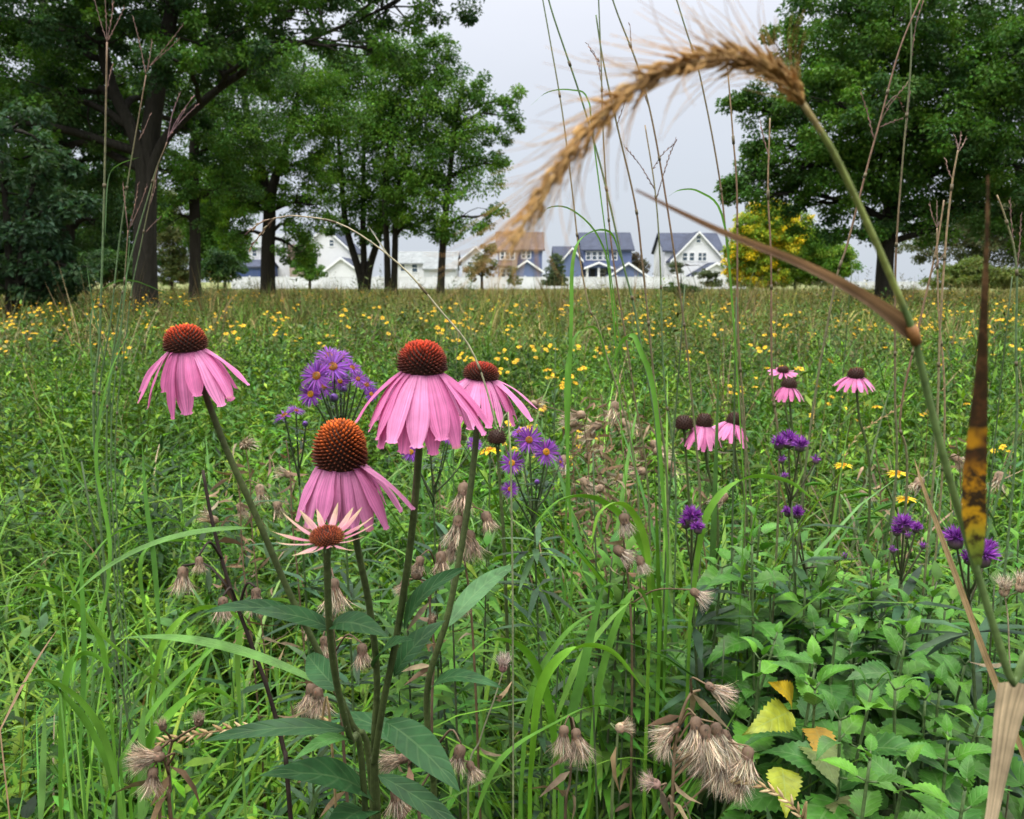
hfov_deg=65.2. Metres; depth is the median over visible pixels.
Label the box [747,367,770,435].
yellow wildflower
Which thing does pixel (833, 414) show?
yellow wildflower
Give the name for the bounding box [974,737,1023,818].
leafy plant
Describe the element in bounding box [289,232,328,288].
tree
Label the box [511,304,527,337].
yellow wildflower
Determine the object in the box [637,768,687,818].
dried thistle
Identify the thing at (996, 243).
tree
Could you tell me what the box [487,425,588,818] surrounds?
aster
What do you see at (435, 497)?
dried thistle
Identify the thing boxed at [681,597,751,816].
leafy plant
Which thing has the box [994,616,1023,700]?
leafy plant
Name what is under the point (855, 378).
coneflower
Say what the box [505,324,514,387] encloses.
yellow wildflower
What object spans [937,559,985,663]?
leafy plant
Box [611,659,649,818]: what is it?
grass clump
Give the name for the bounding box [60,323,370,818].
coneflower
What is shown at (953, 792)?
leafy plant
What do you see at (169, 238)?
tree
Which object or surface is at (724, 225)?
wild grass
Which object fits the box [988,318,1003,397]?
yellow wildflower
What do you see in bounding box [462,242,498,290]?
tree
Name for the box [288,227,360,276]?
house
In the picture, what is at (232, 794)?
grass clump
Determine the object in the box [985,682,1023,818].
dead grass
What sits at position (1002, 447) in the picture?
yellow wildflower
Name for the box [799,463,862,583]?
yellow wildflower
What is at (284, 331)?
yellow wildflower
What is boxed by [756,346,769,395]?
yellow wildflower
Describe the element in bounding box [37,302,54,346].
yellow wildflower
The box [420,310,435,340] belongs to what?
yellow wildflower
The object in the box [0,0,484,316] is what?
tree
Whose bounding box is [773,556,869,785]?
leafy plant
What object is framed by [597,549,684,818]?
leafy plant
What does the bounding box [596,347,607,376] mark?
yellow wildflower
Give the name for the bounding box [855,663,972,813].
leafy plant
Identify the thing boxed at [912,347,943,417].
yellow wildflower
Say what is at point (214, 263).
shrub
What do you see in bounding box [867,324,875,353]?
yellow wildflower
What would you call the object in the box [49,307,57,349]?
yellow wildflower
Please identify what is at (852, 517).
grass clump
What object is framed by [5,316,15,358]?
yellow wildflower
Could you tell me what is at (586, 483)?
dried thistle
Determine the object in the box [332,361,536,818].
coneflower
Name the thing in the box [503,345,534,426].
yellow wildflower
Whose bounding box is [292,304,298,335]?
yellow wildflower
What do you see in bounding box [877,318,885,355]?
yellow wildflower
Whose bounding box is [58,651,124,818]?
wild grass
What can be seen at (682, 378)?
meadow grass
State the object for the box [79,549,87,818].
wild grass
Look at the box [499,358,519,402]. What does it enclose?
yellow wildflower
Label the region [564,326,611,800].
wild grass
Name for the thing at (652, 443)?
dried thistle
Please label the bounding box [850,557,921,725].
leafy plant
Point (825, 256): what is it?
shrub
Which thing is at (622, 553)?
dried thistle
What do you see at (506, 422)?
yellow wildflower
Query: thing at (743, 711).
leafy plant
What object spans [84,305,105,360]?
yellow wildflower
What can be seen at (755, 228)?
tree
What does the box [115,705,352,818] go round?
grass clump
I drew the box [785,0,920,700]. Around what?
tall grass
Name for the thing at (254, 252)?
window
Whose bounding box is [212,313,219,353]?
yellow wildflower
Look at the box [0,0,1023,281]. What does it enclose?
sky
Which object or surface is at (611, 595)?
grass clump
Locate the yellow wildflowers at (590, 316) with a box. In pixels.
[0,289,1022,357]
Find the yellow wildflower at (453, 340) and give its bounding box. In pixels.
[446,326,469,376]
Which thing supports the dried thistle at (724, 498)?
on the ground at (212, 284)
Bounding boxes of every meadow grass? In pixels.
[0,253,1023,402]
[0,296,1023,645]
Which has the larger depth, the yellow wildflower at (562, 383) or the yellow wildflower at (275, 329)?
the yellow wildflower at (275, 329)
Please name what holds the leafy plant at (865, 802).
on the ground at (212, 284)
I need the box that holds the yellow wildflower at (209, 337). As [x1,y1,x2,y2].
[206,326,215,350]
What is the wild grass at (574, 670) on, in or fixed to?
on the ground at (212, 284)
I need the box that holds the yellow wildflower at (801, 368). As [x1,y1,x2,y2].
[797,359,833,496]
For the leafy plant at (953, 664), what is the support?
on the ground at (212, 284)
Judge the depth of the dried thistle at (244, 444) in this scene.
1.56 m
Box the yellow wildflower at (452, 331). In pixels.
[447,302,457,359]
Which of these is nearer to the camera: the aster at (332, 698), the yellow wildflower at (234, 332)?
the aster at (332, 698)
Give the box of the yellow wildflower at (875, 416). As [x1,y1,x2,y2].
[852,405,893,528]
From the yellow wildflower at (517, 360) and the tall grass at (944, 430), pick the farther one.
the yellow wildflower at (517, 360)
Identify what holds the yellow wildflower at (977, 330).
on the ground at (212, 284)
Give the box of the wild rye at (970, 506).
[424,0,1023,686]
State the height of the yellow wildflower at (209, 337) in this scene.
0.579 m
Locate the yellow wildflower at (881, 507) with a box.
[836,470,919,646]
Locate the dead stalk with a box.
[914,459,1023,761]
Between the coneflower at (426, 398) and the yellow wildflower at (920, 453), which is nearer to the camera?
the coneflower at (426, 398)
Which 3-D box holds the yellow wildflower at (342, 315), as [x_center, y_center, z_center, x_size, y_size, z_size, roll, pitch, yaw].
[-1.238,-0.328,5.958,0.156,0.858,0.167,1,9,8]
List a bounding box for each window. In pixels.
[251,249,257,256]
[329,239,334,246]
[411,265,417,272]
[500,252,504,259]
[500,268,505,276]
[521,251,525,258]
[526,251,530,258]
[586,251,590,259]
[592,251,596,259]
[597,251,602,259]
[600,269,605,276]
[613,251,617,259]
[682,252,687,260]
[689,252,694,260]
[696,235,701,242]
[697,252,702,260]
[702,252,706,260]
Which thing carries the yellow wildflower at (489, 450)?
on the ground at (212, 284)
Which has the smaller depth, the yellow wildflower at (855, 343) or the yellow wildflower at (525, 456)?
the yellow wildflower at (525, 456)
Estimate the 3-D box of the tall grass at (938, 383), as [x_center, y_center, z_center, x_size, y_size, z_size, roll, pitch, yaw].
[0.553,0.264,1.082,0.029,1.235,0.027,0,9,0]
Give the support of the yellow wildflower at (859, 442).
on the ground at (212, 284)
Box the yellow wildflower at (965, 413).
[949,403,969,452]
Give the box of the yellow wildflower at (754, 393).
[743,386,768,468]
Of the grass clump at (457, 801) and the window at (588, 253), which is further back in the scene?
the window at (588, 253)
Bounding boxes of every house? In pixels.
[236,234,297,276]
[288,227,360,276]
[398,251,460,285]
[459,246,490,284]
[495,232,544,286]
[551,232,649,286]
[651,231,731,276]
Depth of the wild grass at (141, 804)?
0.66 m
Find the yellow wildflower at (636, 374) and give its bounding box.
[623,347,638,394]
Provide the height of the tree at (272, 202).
12.955 m
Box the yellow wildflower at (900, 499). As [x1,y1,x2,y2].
[849,496,926,641]
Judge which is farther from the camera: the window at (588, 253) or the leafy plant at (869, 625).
the window at (588, 253)
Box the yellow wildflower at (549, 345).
[543,344,558,384]
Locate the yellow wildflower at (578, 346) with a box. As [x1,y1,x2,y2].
[572,345,581,390]
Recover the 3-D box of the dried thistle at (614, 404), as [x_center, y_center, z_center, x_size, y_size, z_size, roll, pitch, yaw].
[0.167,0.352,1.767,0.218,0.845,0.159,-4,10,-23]
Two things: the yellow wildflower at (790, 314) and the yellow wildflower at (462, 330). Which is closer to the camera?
the yellow wildflower at (790, 314)
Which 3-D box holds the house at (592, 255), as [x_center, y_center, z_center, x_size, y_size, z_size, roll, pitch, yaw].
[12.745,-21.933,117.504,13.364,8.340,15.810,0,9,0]
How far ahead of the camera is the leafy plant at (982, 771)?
0.86 m
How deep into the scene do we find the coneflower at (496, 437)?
1.04 m
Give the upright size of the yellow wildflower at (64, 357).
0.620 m
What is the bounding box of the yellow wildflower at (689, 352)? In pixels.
[683,350,703,402]
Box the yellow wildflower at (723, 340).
[720,303,730,351]
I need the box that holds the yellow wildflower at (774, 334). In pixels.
[749,333,776,392]
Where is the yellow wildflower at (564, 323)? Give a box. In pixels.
[558,304,566,343]
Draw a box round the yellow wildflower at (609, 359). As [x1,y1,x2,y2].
[605,346,615,389]
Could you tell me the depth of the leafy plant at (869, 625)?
1.03 m
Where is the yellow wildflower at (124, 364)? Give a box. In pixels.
[116,346,130,396]
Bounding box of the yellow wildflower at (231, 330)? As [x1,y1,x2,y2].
[226,320,237,353]
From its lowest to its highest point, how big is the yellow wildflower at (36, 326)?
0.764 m
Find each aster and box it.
[245,405,359,818]
[298,346,390,818]
[393,436,481,818]
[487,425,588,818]
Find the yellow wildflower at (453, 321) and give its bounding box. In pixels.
[444,320,462,379]
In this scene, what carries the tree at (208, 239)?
on the ground at (212, 284)
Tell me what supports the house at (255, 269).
on the ground at (212, 284)
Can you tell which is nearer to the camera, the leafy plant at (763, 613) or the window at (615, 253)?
the leafy plant at (763, 613)
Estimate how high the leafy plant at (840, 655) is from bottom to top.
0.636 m
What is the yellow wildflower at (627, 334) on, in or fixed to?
on the ground at (212, 284)
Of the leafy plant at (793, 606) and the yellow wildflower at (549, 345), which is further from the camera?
the yellow wildflower at (549, 345)
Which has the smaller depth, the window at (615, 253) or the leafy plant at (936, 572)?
the leafy plant at (936, 572)
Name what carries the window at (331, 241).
in the house at (334, 257)
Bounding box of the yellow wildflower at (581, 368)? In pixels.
[569,366,586,462]
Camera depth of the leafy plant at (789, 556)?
1.21 m
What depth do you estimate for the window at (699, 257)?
113.93 m
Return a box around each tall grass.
[86,17,182,739]
[89,0,172,814]
[106,91,198,793]
[109,182,147,754]
[114,168,160,738]
[245,215,513,818]
[542,0,640,684]
[548,0,660,802]
[585,15,668,565]
[592,0,650,548]
[612,0,700,689]
[623,125,676,696]
[676,0,752,701]
[726,68,746,718]
[759,118,779,696]
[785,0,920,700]
[883,0,923,639]
[894,200,947,629]
[919,134,966,629]
[929,200,945,599]
[987,195,1021,711]
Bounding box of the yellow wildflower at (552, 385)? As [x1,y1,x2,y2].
[545,373,559,425]
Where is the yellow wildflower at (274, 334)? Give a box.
[273,330,288,384]
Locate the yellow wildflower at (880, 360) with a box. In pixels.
[869,347,887,390]
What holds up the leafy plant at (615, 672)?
on the ground at (212, 284)
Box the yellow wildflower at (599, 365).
[591,349,605,390]
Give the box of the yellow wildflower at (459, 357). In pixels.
[456,352,473,448]
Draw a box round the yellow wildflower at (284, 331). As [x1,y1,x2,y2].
[274,317,288,352]
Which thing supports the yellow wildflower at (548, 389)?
on the ground at (212, 284)
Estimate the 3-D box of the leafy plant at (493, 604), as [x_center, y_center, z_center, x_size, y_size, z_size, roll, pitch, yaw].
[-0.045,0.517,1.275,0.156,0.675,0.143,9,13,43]
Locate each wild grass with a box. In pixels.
[0,630,56,818]
[1,584,119,818]
[6,678,122,818]
[38,708,46,818]
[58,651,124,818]
[58,689,111,818]
[59,519,196,818]
[59,560,190,818]
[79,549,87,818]
[85,335,127,818]
[118,624,251,818]
[128,687,239,818]
[137,703,145,818]
[138,539,236,818]
[142,446,174,817]
[149,605,261,815]
[235,598,290,818]
[460,638,558,818]
[473,704,636,818]
[518,600,656,818]
[528,643,644,818]
[530,494,661,818]
[538,89,639,789]
[545,205,627,811]
[552,600,631,818]
[559,581,604,818]
[563,229,621,724]
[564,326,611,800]
[587,589,654,818]
[590,501,651,818]
[610,333,668,806]
[675,188,745,802]
[681,474,819,818]
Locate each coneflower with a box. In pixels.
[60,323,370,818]
[203,503,387,818]
[259,339,490,818]
[295,418,414,818]
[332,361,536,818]
[483,428,514,818]
[673,415,693,689]
[680,413,720,684]
[712,412,748,600]
[768,365,797,543]
[774,377,803,583]
[834,367,875,631]
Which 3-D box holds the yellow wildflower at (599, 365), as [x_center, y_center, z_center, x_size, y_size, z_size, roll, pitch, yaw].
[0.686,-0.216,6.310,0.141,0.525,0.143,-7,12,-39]
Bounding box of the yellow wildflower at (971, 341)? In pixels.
[967,327,977,360]
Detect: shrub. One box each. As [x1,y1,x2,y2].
[0,97,106,326]
[1,255,99,283]
[77,247,132,292]
[201,247,249,289]
[506,265,522,284]
[540,253,567,285]
[663,278,701,301]
[669,260,723,286]
[772,226,866,288]
[917,255,1023,291]
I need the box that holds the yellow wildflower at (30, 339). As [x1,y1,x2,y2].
[23,332,38,368]
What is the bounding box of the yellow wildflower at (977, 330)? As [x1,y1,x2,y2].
[969,311,978,354]
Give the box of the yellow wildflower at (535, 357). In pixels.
[532,349,548,415]
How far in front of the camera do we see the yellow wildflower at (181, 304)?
12.65 m
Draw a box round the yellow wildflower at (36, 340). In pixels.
[26,323,45,368]
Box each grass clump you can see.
[0,462,493,818]
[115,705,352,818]
[299,623,761,818]
[351,284,962,818]
[355,669,699,818]
[360,332,583,592]
[371,343,734,695]
[421,297,1023,818]
[435,674,802,818]
[450,640,821,818]
[465,453,891,818]
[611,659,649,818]
[676,265,1022,628]
[690,276,1023,693]
[755,352,1023,651]
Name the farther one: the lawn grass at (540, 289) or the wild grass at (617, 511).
the lawn grass at (540, 289)
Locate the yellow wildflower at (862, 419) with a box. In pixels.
[852,404,871,455]
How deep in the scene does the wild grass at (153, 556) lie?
0.79 m
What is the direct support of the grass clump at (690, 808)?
on the ground at (212, 284)
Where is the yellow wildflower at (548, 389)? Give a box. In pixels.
[528,368,564,496]
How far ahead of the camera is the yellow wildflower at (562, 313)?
10.10 m
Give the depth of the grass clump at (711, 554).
1.22 m
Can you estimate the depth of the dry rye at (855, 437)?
1.74 m
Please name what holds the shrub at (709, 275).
on the ground at (212, 284)
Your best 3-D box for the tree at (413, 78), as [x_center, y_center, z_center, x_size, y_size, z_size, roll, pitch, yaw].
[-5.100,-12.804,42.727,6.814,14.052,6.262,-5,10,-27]
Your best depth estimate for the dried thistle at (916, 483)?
1.74 m
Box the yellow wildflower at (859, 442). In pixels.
[844,401,864,487]
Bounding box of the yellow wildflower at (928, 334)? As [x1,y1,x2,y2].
[920,314,944,354]
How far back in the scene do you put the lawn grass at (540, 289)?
92.60 m
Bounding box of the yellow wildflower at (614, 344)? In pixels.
[608,323,622,393]
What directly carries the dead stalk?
on the ground at (212, 284)
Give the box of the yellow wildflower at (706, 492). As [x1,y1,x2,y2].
[668,432,734,645]
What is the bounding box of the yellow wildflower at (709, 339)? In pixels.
[706,317,713,360]
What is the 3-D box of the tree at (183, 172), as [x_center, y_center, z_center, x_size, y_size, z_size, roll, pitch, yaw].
[-13.244,-10.321,32.675,9.942,12.357,6.976,0,9,0]
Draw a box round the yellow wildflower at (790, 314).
[773,313,791,360]
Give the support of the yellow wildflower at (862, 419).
on the ground at (212, 284)
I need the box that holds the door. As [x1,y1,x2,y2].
[590,269,594,276]
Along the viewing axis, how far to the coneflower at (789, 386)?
1.60 m
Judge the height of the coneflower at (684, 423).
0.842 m
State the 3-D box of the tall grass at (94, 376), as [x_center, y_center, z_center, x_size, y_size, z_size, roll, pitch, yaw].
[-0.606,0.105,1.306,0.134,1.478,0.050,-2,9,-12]
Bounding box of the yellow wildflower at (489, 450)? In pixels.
[447,447,531,767]
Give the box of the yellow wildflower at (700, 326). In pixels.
[694,315,713,362]
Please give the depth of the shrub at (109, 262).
42.94 m
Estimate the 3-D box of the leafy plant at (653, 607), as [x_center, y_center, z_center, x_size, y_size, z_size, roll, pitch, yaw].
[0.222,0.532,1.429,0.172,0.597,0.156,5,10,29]
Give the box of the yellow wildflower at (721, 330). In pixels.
[711,329,722,384]
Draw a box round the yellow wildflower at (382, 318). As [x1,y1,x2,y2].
[376,316,391,395]
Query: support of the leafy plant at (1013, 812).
on the ground at (212, 284)
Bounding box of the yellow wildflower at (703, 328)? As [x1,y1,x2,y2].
[697,313,711,345]
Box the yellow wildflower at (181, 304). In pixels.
[179,293,186,317]
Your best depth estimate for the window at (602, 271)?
116.26 m
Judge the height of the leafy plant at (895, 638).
0.680 m
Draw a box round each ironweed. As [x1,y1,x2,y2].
[640,504,757,818]
[732,428,870,777]
[766,505,855,740]
[848,513,976,784]
[893,523,1023,800]
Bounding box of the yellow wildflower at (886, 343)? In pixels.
[883,328,892,367]
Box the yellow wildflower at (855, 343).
[850,328,862,365]
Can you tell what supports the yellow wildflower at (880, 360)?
on the ground at (212, 284)
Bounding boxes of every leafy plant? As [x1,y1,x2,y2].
[364,549,457,814]
[365,572,448,790]
[391,557,495,818]
[400,562,507,818]
[404,581,478,755]
[448,529,529,814]
[550,531,661,818]
[557,558,624,807]
[565,535,663,818]
[571,550,689,818]
[573,533,641,697]
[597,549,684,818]
[600,566,699,818]
[615,553,685,772]
[664,532,764,773]
[666,556,757,818]
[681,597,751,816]
[681,637,797,818]
[697,621,803,816]
[703,523,794,818]
[712,544,779,813]
[719,505,801,754]
[725,663,867,818]
[731,581,767,702]
[736,564,810,777]
[736,584,786,717]
[742,634,875,818]
[745,604,859,791]
[746,558,816,816]
[750,520,828,681]
[751,596,886,812]
[753,663,948,818]
[759,687,905,818]
[763,512,802,611]
[764,548,845,710]
[771,505,815,601]
[772,576,843,776]
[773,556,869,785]
[775,519,818,633]
[783,530,827,586]
[785,560,862,789]
[791,555,878,713]
[796,579,897,744]
[808,615,955,815]
[809,539,821,586]
[814,588,954,799]
[814,733,923,818]
[820,603,927,802]
[822,627,906,786]
[834,545,914,800]
[834,744,945,818]
[842,571,901,744]
[845,527,898,647]
[846,594,968,807]
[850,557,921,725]
[850,560,969,734]
[850,573,951,740]
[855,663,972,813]
[856,661,1010,813]
[868,565,951,689]
[877,677,966,810]
[885,713,991,818]
[893,754,1011,818]
[895,531,951,696]
[897,646,979,787]
[900,533,950,694]
[906,588,987,736]
[909,616,1014,793]
[919,584,979,774]
[925,562,984,729]
[927,694,1005,818]
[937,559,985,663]
[941,548,973,697]
[943,573,998,696]
[946,569,1023,799]
[952,668,1023,818]
[954,556,1023,810]
[967,629,1023,787]
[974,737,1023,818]
[982,532,1023,709]
[983,525,1023,708]
[990,600,1023,709]
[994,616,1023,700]
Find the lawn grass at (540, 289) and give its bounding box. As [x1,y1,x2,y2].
[92,288,1022,294]
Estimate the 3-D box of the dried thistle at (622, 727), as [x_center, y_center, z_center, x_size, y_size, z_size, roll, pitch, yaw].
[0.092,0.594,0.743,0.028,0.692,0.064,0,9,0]
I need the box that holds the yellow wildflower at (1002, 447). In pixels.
[990,444,1013,522]
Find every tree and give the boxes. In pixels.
[0,0,149,310]
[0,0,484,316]
[0,140,96,262]
[77,168,168,291]
[79,11,307,302]
[157,186,188,291]
[173,163,277,289]
[176,30,377,300]
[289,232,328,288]
[310,45,428,297]
[351,28,486,297]
[395,69,528,295]
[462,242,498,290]
[631,251,651,273]
[713,0,1023,302]
[720,201,816,288]
[897,181,1023,268]
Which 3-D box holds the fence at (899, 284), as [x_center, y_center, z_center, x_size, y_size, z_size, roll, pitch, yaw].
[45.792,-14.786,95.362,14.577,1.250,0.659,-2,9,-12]
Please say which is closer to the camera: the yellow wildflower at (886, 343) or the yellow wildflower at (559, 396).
the yellow wildflower at (559, 396)
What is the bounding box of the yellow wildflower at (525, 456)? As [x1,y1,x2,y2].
[502,424,536,525]
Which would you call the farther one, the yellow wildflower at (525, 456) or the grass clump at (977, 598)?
the yellow wildflower at (525, 456)
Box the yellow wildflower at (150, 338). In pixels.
[145,323,154,360]
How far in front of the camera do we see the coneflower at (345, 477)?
0.50 m
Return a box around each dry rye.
[152,696,336,806]
[727,771,806,818]
[835,400,904,581]
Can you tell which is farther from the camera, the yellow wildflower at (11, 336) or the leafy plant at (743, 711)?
the yellow wildflower at (11, 336)
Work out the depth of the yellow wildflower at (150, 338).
8.45 m
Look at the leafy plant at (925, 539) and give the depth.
1.51 m
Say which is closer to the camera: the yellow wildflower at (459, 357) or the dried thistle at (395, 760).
the dried thistle at (395, 760)
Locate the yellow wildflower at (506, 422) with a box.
[505,403,546,511]
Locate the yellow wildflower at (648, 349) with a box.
[643,334,653,384]
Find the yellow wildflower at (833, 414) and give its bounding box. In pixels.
[826,396,844,457]
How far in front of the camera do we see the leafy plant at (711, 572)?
1.15 m
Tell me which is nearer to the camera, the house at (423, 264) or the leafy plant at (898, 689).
the leafy plant at (898, 689)
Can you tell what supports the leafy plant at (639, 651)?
on the ground at (212, 284)
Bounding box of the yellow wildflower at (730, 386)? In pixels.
[727,385,744,410]
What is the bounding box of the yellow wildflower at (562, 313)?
[559,304,569,347]
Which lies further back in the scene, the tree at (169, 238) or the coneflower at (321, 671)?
the tree at (169, 238)
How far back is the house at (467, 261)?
119.96 m
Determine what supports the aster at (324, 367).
on the ground at (212, 284)
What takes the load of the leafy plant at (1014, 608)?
on the ground at (212, 284)
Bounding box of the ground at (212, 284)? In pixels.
[0,282,1023,817]
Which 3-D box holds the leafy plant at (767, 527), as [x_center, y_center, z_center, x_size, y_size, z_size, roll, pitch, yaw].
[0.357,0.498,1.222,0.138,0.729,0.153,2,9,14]
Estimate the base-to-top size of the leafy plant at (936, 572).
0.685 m
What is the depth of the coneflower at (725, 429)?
1.31 m
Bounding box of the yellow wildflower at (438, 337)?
[433,318,449,375]
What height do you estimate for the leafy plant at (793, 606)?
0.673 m
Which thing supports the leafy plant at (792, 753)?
on the ground at (212, 284)
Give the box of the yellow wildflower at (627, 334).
[621,313,634,375]
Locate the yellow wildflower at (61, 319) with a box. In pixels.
[56,307,66,348]
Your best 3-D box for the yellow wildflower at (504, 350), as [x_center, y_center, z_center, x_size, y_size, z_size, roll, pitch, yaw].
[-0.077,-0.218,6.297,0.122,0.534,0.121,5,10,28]
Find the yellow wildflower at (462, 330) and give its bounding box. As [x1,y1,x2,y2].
[457,319,466,353]
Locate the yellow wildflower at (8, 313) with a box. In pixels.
[7,312,16,347]
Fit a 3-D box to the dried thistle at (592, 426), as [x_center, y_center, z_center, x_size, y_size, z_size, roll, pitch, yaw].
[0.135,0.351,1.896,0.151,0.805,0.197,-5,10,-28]
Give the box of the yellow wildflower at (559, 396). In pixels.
[549,375,564,442]
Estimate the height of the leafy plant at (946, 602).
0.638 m
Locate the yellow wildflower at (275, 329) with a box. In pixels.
[270,312,280,357]
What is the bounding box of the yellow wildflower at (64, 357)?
[54,340,69,394]
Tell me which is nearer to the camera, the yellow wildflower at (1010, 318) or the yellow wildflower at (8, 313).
the yellow wildflower at (8, 313)
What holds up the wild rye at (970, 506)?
on the ground at (212, 284)
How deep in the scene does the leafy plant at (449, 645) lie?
1.06 m
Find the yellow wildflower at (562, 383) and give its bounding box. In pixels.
[555,381,570,471]
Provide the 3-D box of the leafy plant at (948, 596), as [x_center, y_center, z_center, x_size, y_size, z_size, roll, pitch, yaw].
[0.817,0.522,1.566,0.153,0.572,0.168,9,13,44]
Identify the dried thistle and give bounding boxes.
[113,707,205,818]
[167,470,319,818]
[194,443,281,817]
[209,434,281,681]
[256,428,322,753]
[288,569,372,816]
[378,729,486,818]
[392,543,452,747]
[424,445,446,522]
[441,480,501,818]
[467,649,511,818]
[529,395,604,612]
[530,715,598,818]
[552,408,619,685]
[556,377,637,583]
[562,445,631,667]
[596,429,662,607]
[605,510,714,818]
[610,717,634,818]
[613,400,678,612]
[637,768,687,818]
[646,677,766,818]
[664,438,745,635]
[857,450,924,624]
[946,437,1007,644]
[971,567,1023,818]
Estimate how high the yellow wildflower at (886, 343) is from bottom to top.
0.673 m
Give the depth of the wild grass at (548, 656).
0.87 m
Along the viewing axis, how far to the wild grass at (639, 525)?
0.95 m
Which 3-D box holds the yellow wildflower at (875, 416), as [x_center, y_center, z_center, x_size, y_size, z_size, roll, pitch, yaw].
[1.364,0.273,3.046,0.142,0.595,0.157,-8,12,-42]
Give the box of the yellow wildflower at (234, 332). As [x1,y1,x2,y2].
[223,324,245,431]
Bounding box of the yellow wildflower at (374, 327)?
[362,306,380,355]
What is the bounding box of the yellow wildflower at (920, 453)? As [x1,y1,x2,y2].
[910,412,929,466]
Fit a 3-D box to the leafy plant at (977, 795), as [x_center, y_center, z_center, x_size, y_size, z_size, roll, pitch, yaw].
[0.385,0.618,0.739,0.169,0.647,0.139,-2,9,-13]
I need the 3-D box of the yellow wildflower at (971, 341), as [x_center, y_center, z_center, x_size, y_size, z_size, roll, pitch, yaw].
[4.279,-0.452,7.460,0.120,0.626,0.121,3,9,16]
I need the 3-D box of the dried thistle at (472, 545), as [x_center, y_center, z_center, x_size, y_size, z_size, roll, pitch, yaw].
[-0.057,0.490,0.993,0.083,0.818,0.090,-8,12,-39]
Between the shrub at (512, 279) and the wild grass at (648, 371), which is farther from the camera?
the shrub at (512, 279)
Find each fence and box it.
[231,276,743,288]
[851,280,944,289]
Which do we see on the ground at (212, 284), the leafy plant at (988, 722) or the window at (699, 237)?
the leafy plant at (988, 722)
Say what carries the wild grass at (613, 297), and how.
on the ground at (212, 284)
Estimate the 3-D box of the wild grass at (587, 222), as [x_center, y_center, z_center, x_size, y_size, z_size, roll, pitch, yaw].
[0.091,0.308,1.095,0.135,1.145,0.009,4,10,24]
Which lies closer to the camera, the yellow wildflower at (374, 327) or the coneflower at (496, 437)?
the coneflower at (496, 437)
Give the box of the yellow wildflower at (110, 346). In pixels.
[101,332,113,372]
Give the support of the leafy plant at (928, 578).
on the ground at (212, 284)
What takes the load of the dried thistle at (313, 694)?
on the ground at (212, 284)
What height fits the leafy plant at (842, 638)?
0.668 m
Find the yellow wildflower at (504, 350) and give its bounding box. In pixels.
[498,349,507,412]
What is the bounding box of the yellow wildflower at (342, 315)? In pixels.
[338,308,352,393]
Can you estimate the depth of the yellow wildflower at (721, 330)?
6.53 m
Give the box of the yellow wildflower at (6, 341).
[0,340,20,380]
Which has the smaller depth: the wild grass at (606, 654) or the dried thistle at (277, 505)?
the wild grass at (606, 654)
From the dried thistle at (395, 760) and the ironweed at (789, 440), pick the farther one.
the ironweed at (789, 440)
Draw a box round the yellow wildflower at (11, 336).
[4,324,18,359]
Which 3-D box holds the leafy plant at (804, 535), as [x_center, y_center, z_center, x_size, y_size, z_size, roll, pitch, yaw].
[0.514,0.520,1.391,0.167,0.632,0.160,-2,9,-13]
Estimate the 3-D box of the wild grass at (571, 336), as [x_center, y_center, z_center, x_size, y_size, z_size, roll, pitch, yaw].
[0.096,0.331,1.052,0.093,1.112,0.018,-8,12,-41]
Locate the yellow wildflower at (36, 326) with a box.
[28,307,41,356]
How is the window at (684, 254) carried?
in the house at (704, 249)
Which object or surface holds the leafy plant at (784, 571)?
on the ground at (212, 284)
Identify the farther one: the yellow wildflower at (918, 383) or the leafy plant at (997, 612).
the yellow wildflower at (918, 383)
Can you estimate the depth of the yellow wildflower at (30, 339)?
7.46 m
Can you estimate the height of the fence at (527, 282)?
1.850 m
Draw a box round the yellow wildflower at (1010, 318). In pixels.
[1004,302,1014,347]
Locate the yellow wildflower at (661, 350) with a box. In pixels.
[651,323,667,389]
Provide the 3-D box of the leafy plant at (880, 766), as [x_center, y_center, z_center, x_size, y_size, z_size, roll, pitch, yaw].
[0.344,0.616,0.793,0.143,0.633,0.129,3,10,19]
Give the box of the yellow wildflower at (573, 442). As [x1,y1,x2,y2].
[569,430,581,473]
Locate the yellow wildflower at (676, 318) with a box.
[673,303,688,341]
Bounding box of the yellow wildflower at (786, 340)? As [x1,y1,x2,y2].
[782,324,789,357]
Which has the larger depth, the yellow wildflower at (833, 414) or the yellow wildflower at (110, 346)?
the yellow wildflower at (110, 346)
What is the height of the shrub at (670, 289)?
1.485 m
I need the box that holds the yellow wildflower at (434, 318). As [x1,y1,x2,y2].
[427,306,442,337]
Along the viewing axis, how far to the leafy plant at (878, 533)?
1.44 m
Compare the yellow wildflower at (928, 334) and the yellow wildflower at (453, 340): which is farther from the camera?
the yellow wildflower at (928, 334)
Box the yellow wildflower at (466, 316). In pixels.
[463,308,472,355]
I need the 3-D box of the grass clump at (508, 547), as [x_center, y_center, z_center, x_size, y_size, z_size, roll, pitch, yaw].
[0.073,0.318,1.773,0.808,0.910,0.854,-8,12,-40]
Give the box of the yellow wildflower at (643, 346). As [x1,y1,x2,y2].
[635,317,648,381]
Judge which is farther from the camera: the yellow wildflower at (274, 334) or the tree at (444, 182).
the tree at (444, 182)
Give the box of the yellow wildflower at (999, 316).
[995,300,1003,348]
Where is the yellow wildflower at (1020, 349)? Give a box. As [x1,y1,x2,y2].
[1009,344,1023,411]
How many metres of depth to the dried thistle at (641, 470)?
1.58 m

